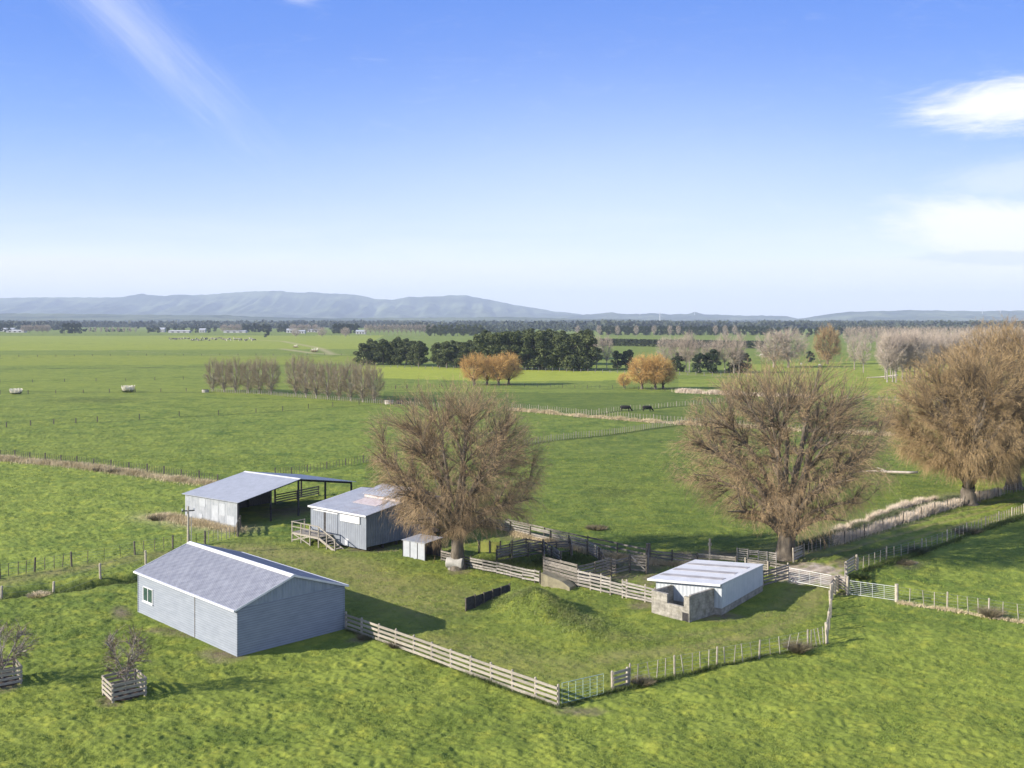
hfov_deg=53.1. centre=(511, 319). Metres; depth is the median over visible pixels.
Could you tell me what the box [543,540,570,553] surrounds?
yard fence
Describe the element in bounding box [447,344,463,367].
evergreen tree
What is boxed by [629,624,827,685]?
batten fence
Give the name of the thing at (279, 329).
evergreen tree
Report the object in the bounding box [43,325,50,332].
bare tree
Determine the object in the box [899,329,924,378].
poplar
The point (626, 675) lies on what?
board fence
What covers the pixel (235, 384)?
poplar clump
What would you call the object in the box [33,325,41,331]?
bare tree
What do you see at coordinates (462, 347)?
evergreen tree
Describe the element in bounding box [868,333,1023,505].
willow tree
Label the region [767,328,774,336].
evergreen tree
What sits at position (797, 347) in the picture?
bare tree
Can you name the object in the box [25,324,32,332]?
bare tree
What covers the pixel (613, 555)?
rank grass
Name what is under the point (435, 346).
evergreen tree
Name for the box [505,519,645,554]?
yard fence
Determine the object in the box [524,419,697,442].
wire fence
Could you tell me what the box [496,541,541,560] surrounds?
yard fence
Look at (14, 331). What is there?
farm building
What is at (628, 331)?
evergreen tree
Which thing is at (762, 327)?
evergreen tree
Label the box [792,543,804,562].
yard fence
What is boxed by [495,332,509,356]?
evergreen tree
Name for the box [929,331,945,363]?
poplar
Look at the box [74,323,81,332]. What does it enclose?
evergreen tree
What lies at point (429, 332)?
evergreen tree
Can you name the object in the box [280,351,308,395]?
poplar clump
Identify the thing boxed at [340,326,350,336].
bare tree
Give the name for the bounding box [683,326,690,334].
evergreen tree
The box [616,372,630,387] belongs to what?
orange willow
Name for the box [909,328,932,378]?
poplar
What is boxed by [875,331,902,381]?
poplar
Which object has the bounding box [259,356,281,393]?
poplar clump
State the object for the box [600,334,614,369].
poplar
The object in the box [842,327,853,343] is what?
bare tree
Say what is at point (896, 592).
gate post
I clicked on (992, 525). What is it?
rank grass
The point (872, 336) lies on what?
bare tree
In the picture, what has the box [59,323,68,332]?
evergreen tree
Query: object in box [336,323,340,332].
evergreen tree
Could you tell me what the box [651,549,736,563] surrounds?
yard fence
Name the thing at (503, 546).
yard fence
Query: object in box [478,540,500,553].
yellow panels
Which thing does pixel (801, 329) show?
evergreen tree
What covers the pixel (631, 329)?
evergreen tree
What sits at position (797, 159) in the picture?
sky
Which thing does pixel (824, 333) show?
bare tree
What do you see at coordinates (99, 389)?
wire fence
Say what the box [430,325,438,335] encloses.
evergreen tree
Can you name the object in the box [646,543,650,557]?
round post
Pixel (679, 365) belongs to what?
evergreen bush
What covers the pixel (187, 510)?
power pole
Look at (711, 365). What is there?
evergreen bush
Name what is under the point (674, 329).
evergreen tree
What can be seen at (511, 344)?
evergreen tree
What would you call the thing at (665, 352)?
poplar
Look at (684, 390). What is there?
dry grass
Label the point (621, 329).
evergreen tree
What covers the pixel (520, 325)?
distant woods
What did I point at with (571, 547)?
yard fence
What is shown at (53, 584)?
batten fence
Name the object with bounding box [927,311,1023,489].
willow tree
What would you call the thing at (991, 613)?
weed clump
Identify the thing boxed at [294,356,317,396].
poplar clump
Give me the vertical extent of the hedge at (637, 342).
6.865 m
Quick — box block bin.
[652,585,713,622]
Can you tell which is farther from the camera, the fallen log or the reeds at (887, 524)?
the fallen log
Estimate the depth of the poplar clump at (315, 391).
274.90 m
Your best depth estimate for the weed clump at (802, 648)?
64.62 m
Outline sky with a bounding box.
[0,0,1023,318]
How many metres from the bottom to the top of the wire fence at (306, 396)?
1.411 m
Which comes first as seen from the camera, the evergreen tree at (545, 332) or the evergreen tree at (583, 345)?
the evergreen tree at (583, 345)
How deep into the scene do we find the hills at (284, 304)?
11119.96 m
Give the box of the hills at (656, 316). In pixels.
[536,312,796,320]
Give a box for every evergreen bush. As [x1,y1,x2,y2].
[610,350,624,368]
[620,349,633,367]
[671,352,685,371]
[691,353,707,372]
[701,349,721,372]
[726,351,740,372]
[732,349,752,372]
[806,351,814,361]
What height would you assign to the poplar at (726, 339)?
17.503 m
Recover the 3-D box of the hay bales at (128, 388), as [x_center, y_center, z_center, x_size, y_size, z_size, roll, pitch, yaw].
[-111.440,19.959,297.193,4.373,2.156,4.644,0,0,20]
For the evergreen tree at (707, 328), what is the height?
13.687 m
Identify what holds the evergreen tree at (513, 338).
on the ground at (242, 425)
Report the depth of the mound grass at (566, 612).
71.47 m
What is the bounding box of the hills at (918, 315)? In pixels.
[793,310,1023,321]
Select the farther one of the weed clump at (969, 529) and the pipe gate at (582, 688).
the weed clump at (969, 529)
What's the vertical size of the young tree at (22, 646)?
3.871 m
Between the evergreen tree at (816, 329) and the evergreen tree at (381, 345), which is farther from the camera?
the evergreen tree at (816, 329)
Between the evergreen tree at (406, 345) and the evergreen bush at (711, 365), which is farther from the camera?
the evergreen tree at (406, 345)
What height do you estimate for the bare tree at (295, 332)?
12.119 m
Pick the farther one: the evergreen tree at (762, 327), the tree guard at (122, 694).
the evergreen tree at (762, 327)
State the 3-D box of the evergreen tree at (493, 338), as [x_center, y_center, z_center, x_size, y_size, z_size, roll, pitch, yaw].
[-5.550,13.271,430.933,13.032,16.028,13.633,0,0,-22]
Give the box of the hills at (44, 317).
[0,313,642,322]
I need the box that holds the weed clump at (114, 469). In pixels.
[106,468,124,473]
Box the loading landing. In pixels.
[291,519,343,550]
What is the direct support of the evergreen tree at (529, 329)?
on the ground at (242, 425)
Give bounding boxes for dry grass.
[0,453,218,486]
[139,511,258,534]
[507,407,895,436]
[674,387,809,397]
[897,600,1023,623]
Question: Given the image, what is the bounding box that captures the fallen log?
[866,468,917,473]
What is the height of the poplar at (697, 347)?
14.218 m
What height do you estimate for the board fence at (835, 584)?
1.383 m
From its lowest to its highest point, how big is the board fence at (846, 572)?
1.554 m
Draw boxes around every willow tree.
[355,369,554,570]
[657,343,904,561]
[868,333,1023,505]
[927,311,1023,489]
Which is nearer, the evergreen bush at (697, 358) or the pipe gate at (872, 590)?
the pipe gate at (872, 590)
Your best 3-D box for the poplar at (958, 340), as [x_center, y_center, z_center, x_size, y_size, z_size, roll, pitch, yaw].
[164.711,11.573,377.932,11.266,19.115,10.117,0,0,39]
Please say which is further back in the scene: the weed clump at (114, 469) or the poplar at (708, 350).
the poplar at (708, 350)
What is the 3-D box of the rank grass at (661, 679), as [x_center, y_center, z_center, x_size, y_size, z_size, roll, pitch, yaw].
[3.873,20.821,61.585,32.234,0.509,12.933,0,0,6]
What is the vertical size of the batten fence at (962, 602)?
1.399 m
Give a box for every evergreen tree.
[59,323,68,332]
[65,322,73,332]
[69,323,77,332]
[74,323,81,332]
[251,324,255,331]
[255,324,261,331]
[277,324,282,331]
[331,323,337,332]
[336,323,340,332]
[347,324,354,332]
[353,323,359,332]
[353,343,372,364]
[366,343,384,364]
[373,339,390,364]
[382,344,394,364]
[386,339,398,364]
[391,340,405,364]
[397,342,412,364]
[405,344,427,365]
[408,343,428,365]
[413,340,428,352]
[425,324,432,335]
[429,342,445,366]
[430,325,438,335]
[435,341,456,367]
[436,325,443,335]
[442,325,449,335]
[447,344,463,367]
[448,324,455,335]
[450,340,459,360]
[454,325,460,335]
[454,342,471,367]
[460,325,467,335]
[466,325,472,335]
[466,340,473,356]
[467,335,489,367]
[471,324,478,335]
[472,329,489,356]
[477,325,484,332]
[477,334,499,356]
[484,333,508,366]
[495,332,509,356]
[500,332,524,368]
[509,342,530,366]
[514,333,541,369]
[522,328,534,333]
[525,332,539,368]
[531,332,556,369]
[534,330,547,336]
[534,337,557,369]
[546,328,553,334]
[546,335,568,369]
[551,339,574,369]
[554,330,567,344]
[558,333,586,370]
[565,333,592,358]
[574,335,602,370]
[583,331,599,363]
[602,326,610,334]
[615,326,622,334]
[625,325,631,334]
[629,326,636,334]
[642,326,649,334]
[656,326,663,334]
[669,326,676,334]
[678,325,684,334]
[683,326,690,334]
[696,326,703,334]
[705,325,711,334]
[719,326,724,334]
[736,326,743,334]
[745,326,751,334]
[750,326,757,334]
[759,325,764,334]
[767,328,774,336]
[798,327,804,334]
[805,328,812,336]
[813,327,819,334]
[838,327,843,334]
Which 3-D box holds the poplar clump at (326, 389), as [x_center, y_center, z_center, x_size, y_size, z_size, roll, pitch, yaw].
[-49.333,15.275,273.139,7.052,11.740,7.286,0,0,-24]
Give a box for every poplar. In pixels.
[592,335,603,368]
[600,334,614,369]
[656,335,675,361]
[667,336,685,363]
[676,332,694,371]
[681,332,697,371]
[689,338,706,368]
[701,339,718,372]
[708,340,723,364]
[716,331,733,372]
[725,340,745,372]
[731,331,747,373]
[847,337,861,367]
[854,338,871,371]
[872,331,890,378]
[874,331,892,372]
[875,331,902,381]
[879,328,905,381]
[882,338,908,382]
[891,330,915,377]
[891,335,912,379]
[892,331,919,381]
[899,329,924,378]
[903,330,931,379]
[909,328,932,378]
[918,335,935,375]
[923,332,938,376]
[924,323,941,361]
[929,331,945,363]
[932,327,956,371]
[943,337,955,365]
[946,328,967,354]
[960,327,980,348]
[972,332,988,355]
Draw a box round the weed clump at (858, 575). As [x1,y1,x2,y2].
[849,571,873,579]
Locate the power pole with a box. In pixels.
[182,506,194,541]
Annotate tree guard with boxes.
[0,659,22,687]
[101,668,146,702]
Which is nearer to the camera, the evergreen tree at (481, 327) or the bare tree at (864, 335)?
the bare tree at (864, 335)
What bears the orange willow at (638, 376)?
on the ground at (242, 425)
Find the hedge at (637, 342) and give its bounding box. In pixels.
[600,338,765,348]
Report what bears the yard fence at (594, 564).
on the ground at (242, 425)
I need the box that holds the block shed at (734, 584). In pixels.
[647,559,763,615]
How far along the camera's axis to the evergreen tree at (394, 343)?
477.92 m
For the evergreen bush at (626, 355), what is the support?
on the ground at (242, 425)
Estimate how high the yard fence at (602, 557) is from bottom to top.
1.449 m
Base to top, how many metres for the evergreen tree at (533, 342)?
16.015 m
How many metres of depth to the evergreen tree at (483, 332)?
503.38 m
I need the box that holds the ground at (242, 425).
[0,327,1023,767]
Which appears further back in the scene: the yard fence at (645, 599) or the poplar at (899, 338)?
the poplar at (899, 338)
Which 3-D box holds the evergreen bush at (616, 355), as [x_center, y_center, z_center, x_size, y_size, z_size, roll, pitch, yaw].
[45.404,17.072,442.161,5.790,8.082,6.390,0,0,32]
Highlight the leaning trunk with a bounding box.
[867,374,897,377]
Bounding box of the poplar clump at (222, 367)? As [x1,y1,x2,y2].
[212,356,233,391]
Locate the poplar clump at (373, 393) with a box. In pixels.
[362,360,386,402]
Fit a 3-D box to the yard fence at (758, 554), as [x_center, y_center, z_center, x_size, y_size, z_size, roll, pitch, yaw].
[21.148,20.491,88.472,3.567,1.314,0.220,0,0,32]
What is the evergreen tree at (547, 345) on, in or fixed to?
on the ground at (242, 425)
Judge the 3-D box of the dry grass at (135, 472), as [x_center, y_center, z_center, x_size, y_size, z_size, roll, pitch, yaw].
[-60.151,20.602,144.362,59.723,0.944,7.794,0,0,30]
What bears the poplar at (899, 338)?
on the ground at (242, 425)
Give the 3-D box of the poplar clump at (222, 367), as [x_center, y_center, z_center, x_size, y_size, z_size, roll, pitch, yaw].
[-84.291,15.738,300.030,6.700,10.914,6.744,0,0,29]
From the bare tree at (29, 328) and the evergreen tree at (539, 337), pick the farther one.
the bare tree at (29, 328)
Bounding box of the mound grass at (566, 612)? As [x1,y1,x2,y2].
[455,586,629,651]
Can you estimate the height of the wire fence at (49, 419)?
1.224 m
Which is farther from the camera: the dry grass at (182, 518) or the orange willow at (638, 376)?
the orange willow at (638, 376)
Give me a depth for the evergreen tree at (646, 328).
1397.71 m
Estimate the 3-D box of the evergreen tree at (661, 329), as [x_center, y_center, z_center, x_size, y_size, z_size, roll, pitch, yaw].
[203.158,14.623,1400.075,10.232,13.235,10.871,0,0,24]
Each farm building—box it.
[6,330,26,332]
[168,330,190,332]
[199,328,206,332]
[224,330,246,332]
[356,330,365,333]
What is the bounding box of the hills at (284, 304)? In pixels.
[0,291,581,317]
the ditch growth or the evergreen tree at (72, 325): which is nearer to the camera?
the ditch growth
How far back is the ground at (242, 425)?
80.28 m
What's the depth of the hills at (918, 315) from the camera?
8416.44 m
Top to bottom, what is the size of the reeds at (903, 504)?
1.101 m
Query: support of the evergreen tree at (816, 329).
on the ground at (242, 425)
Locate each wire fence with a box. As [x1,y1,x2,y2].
[0,417,97,426]
[0,450,217,480]
[6,388,180,393]
[14,376,197,381]
[97,401,352,419]
[211,388,440,406]
[275,453,396,473]
[384,383,669,390]
[389,365,755,376]
[518,404,899,434]
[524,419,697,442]
[582,398,724,414]
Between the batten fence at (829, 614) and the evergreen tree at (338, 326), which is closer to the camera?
the batten fence at (829, 614)
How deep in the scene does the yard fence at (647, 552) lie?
86.54 m
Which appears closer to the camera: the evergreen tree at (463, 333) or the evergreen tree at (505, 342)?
the evergreen tree at (505, 342)
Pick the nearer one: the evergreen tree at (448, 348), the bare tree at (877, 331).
the evergreen tree at (448, 348)
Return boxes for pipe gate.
[562,673,603,702]
[789,568,831,587]
[850,581,894,599]
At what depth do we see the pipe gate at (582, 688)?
56.63 m
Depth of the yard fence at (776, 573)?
81.65 m
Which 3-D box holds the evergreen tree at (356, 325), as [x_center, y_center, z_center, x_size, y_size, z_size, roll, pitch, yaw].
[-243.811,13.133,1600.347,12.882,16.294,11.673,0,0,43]
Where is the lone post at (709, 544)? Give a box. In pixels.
[708,539,711,559]
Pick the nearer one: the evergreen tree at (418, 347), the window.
the window
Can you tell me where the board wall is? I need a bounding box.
[465,583,509,610]
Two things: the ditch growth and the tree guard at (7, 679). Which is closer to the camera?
the tree guard at (7, 679)
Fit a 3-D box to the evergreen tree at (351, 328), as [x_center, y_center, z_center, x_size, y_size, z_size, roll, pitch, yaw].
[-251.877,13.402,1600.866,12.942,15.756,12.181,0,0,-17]
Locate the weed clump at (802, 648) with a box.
[776,636,818,653]
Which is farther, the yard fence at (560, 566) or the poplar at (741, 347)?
the poplar at (741, 347)
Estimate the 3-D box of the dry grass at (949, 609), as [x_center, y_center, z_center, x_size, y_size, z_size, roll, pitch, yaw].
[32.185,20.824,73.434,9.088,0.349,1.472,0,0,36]
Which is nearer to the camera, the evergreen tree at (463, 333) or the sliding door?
the sliding door
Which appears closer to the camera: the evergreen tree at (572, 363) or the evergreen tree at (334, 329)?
the evergreen tree at (572, 363)
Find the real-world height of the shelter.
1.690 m
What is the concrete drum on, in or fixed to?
on the ground at (242, 425)
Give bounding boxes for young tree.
[0,618,41,678]
[98,624,152,690]
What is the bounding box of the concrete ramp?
[541,571,575,590]
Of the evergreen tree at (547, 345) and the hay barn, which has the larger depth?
the evergreen tree at (547, 345)
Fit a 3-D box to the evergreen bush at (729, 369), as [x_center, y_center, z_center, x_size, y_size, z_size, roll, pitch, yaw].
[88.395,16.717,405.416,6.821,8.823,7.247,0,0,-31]
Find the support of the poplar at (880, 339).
on the ground at (242, 425)
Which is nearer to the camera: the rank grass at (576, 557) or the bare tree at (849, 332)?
the rank grass at (576, 557)
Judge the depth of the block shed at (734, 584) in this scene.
75.63 m
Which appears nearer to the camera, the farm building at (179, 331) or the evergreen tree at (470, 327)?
the evergreen tree at (470, 327)
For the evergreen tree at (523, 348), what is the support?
on the ground at (242, 425)
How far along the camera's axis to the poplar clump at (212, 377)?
302.36 m
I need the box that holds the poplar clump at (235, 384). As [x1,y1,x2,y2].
[225,354,244,392]
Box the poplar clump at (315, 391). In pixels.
[305,359,326,395]
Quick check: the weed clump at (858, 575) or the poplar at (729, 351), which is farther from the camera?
the poplar at (729, 351)
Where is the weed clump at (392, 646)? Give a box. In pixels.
[383,639,406,648]
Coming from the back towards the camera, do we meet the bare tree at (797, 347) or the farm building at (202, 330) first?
the farm building at (202, 330)
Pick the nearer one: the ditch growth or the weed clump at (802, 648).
the weed clump at (802, 648)
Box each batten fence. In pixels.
[0,530,204,578]
[0,550,146,598]
[204,524,238,543]
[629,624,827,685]
[803,483,1022,552]
[825,583,832,642]
[858,503,1023,568]
[898,587,1022,618]
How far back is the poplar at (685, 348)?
413.03 m
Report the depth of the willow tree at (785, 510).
88.07 m
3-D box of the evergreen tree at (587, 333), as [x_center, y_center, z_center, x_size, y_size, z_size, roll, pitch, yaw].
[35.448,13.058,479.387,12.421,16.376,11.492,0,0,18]
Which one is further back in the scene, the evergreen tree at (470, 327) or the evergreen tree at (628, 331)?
the evergreen tree at (628, 331)
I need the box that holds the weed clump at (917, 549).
[902,545,932,554]
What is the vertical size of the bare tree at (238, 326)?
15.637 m
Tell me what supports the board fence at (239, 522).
on the ground at (242, 425)
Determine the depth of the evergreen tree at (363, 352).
479.19 m
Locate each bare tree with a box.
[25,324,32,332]
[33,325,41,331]
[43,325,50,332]
[233,324,242,330]
[291,328,300,336]
[304,324,310,330]
[317,327,326,335]
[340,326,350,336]
[751,328,792,366]
[766,328,809,366]
[812,322,842,363]
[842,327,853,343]
[849,327,858,343]
[854,326,863,340]
[859,326,870,347]
[866,325,876,343]
[872,326,881,345]
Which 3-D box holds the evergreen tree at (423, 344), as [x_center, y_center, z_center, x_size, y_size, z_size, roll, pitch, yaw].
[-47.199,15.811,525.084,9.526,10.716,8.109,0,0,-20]
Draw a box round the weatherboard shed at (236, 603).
[133,541,348,656]
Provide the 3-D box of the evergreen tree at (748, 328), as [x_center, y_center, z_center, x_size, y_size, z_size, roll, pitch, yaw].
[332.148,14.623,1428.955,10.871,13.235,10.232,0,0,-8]
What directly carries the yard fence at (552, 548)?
on the ground at (242, 425)
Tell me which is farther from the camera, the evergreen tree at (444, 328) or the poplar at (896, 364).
the evergreen tree at (444, 328)
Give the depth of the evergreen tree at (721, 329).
1427.77 m
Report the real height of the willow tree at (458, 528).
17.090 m
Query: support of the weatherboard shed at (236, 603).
on the ground at (242, 425)
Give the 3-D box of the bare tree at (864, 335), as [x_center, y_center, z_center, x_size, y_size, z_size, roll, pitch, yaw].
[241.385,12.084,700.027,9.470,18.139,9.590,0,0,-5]
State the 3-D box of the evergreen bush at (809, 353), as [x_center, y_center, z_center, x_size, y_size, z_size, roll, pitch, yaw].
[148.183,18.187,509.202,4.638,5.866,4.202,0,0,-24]
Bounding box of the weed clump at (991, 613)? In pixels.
[971,603,1010,617]
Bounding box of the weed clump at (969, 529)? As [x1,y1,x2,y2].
[951,525,984,534]
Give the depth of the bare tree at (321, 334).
1243.62 m
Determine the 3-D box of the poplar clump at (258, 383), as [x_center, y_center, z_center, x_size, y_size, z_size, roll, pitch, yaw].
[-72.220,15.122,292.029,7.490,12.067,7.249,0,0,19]
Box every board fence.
[236,515,240,535]
[275,486,318,503]
[345,611,559,707]
[611,667,628,689]
[830,575,844,594]
[844,554,857,594]
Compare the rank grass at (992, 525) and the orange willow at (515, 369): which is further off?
the orange willow at (515, 369)
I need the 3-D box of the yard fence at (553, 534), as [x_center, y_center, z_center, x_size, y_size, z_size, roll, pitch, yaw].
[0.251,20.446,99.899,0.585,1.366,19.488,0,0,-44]
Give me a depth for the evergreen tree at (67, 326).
1597.84 m
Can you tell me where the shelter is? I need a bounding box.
[402,534,442,560]
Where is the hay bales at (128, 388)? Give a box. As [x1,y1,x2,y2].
[120,385,134,392]
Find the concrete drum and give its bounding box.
[445,557,463,569]
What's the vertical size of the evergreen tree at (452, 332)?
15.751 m
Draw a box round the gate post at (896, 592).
[895,584,898,601]
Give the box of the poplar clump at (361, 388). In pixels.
[350,357,375,401]
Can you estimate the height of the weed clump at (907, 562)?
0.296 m
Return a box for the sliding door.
[326,512,337,534]
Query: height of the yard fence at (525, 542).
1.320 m
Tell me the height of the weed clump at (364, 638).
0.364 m
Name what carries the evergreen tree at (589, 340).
on the ground at (242, 425)
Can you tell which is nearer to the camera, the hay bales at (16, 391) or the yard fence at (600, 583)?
the yard fence at (600, 583)
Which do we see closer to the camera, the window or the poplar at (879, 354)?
the window
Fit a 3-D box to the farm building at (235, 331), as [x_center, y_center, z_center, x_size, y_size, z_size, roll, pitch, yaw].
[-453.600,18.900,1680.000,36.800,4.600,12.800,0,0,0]
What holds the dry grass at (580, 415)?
on the ground at (242, 425)
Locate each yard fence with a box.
[441,549,471,567]
[470,556,540,583]
[474,517,587,547]
[496,540,512,558]
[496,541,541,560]
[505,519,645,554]
[511,538,541,551]
[542,539,544,564]
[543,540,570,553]
[543,555,577,585]
[544,541,561,563]
[569,538,572,555]
[577,569,626,597]
[578,554,630,583]
[586,540,599,558]
[598,547,616,574]
[626,580,655,601]
[629,554,646,573]
[646,543,648,572]
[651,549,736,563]
[737,547,776,565]
[745,557,786,576]
[763,563,788,585]
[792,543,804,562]
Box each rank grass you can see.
[342,625,828,708]
[414,548,649,575]
[508,529,687,567]
[854,513,1023,571]
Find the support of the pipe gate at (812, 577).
on the ground at (242, 425)
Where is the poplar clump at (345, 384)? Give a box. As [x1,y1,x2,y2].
[337,355,360,400]
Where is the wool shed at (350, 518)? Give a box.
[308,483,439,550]
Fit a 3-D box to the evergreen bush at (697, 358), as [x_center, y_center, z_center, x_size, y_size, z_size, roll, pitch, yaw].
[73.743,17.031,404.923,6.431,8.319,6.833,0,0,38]
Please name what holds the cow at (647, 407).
on the ground at (242, 425)
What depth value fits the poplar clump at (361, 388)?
262.02 m
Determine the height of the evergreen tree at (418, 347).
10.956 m
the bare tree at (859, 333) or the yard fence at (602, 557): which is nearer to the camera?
the yard fence at (602, 557)
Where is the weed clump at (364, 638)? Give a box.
[354,632,370,640]
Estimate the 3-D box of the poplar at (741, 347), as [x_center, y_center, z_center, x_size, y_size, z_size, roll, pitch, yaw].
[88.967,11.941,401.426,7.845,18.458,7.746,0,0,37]
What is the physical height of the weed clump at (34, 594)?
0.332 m
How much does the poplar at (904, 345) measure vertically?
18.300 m
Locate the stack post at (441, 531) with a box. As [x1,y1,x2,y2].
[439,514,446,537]
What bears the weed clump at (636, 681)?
on the ground at (242, 425)
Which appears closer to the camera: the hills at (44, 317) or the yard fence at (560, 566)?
the yard fence at (560, 566)
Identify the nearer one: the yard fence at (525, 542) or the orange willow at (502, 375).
the yard fence at (525, 542)
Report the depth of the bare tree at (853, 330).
763.60 m
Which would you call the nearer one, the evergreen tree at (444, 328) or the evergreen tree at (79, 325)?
the evergreen tree at (444, 328)
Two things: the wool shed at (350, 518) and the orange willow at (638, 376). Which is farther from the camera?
the orange willow at (638, 376)
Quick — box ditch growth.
[1,578,137,599]
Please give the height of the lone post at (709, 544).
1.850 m
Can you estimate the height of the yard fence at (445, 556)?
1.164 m
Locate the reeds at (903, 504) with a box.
[825,496,938,532]
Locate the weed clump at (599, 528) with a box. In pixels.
[584,524,608,530]
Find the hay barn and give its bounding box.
[182,471,355,527]
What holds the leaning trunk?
on the ground at (242, 425)
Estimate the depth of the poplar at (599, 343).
435.87 m
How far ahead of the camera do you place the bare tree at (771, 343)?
452.81 m
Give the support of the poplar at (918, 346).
on the ground at (242, 425)
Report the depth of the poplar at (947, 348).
377.81 m
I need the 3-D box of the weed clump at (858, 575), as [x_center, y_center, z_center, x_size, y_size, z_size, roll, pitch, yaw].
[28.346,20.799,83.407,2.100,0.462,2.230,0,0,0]
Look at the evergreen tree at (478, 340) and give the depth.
431.92 m
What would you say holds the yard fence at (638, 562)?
on the ground at (242, 425)
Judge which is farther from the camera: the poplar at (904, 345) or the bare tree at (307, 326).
the bare tree at (307, 326)
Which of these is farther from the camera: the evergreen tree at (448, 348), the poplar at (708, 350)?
the evergreen tree at (448, 348)
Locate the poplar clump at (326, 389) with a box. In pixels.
[315,355,337,396]
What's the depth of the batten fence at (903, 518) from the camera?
105.37 m
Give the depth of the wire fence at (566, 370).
416.99 m
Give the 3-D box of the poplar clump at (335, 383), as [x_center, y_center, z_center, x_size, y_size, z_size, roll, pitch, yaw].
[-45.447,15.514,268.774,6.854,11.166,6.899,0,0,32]
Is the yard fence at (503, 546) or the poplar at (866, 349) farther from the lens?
the poplar at (866, 349)
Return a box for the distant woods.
[0,319,1023,332]
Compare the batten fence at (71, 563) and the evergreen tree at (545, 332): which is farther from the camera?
the evergreen tree at (545, 332)
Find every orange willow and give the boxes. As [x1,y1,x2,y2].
[457,350,490,384]
[472,356,500,384]
[483,354,512,384]
[496,350,524,384]
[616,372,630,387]
[625,352,658,388]
[637,352,673,388]
[649,357,678,388]
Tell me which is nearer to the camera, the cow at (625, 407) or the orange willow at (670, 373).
the cow at (625, 407)
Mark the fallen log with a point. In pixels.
(904, 472)
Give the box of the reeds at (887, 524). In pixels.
[827,487,1005,545]
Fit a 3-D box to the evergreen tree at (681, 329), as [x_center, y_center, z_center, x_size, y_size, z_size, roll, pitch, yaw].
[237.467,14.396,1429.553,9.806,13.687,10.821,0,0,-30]
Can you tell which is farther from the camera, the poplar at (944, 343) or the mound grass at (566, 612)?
the poplar at (944, 343)
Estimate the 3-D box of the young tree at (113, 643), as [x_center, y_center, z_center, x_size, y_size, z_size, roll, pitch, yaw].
[-21.655,19.038,57.352,3.146,4.220,3.394,0,0,-32]
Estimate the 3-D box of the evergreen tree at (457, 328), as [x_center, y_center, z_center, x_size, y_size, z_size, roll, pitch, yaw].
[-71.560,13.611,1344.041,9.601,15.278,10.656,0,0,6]
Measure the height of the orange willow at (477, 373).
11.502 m
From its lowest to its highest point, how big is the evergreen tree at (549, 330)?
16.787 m
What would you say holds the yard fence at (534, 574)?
on the ground at (242, 425)
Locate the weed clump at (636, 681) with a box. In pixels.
[630,674,656,686]
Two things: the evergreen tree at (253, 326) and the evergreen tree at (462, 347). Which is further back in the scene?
the evergreen tree at (253, 326)
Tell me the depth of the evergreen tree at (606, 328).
1397.99 m
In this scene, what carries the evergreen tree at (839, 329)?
on the ground at (242, 425)
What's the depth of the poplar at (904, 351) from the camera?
349.72 m
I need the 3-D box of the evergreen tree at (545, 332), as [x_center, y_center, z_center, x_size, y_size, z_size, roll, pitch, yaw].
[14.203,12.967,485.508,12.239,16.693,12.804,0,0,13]
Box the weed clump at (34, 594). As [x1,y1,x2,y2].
[25,590,50,598]
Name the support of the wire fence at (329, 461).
on the ground at (242, 425)
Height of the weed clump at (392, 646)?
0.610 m
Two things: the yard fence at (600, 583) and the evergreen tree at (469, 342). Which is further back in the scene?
the evergreen tree at (469, 342)
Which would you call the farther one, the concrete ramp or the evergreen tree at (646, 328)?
the evergreen tree at (646, 328)
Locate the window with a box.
[142,586,152,605]
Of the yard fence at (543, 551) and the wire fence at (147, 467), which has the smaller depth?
the yard fence at (543, 551)
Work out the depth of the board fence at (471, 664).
61.18 m
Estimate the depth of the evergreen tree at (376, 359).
479.51 m
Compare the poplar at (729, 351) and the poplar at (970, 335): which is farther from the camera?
the poplar at (970, 335)
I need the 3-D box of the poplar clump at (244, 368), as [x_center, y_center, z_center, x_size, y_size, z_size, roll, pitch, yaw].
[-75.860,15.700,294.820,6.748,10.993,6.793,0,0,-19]
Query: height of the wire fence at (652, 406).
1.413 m
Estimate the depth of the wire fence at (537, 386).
315.29 m
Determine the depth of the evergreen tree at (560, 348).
424.12 m
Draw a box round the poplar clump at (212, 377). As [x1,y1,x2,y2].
[203,357,221,390]
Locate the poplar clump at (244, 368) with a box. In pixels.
[238,358,256,389]
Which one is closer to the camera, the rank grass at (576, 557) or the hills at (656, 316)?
the rank grass at (576, 557)
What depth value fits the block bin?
72.34 m
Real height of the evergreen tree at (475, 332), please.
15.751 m
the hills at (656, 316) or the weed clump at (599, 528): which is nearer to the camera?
the weed clump at (599, 528)
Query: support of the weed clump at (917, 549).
on the ground at (242, 425)
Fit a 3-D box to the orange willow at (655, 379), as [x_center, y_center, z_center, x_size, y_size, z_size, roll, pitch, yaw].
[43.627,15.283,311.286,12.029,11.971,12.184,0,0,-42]
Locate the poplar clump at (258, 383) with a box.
[248,355,269,393]
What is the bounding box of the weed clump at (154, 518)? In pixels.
[147,514,163,520]
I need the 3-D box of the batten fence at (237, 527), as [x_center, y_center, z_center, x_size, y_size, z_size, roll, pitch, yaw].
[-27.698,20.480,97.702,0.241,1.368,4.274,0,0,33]
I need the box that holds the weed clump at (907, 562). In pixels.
[896,559,916,564]
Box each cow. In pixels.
[620,405,632,410]
[642,405,653,410]
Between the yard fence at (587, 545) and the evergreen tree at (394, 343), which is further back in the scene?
the evergreen tree at (394, 343)
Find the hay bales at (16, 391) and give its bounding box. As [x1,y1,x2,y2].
[9,388,22,393]
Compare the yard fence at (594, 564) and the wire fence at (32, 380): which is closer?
the yard fence at (594, 564)
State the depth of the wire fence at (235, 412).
227.51 m
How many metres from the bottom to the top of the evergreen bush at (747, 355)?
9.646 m
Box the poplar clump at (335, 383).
[328,358,349,399]

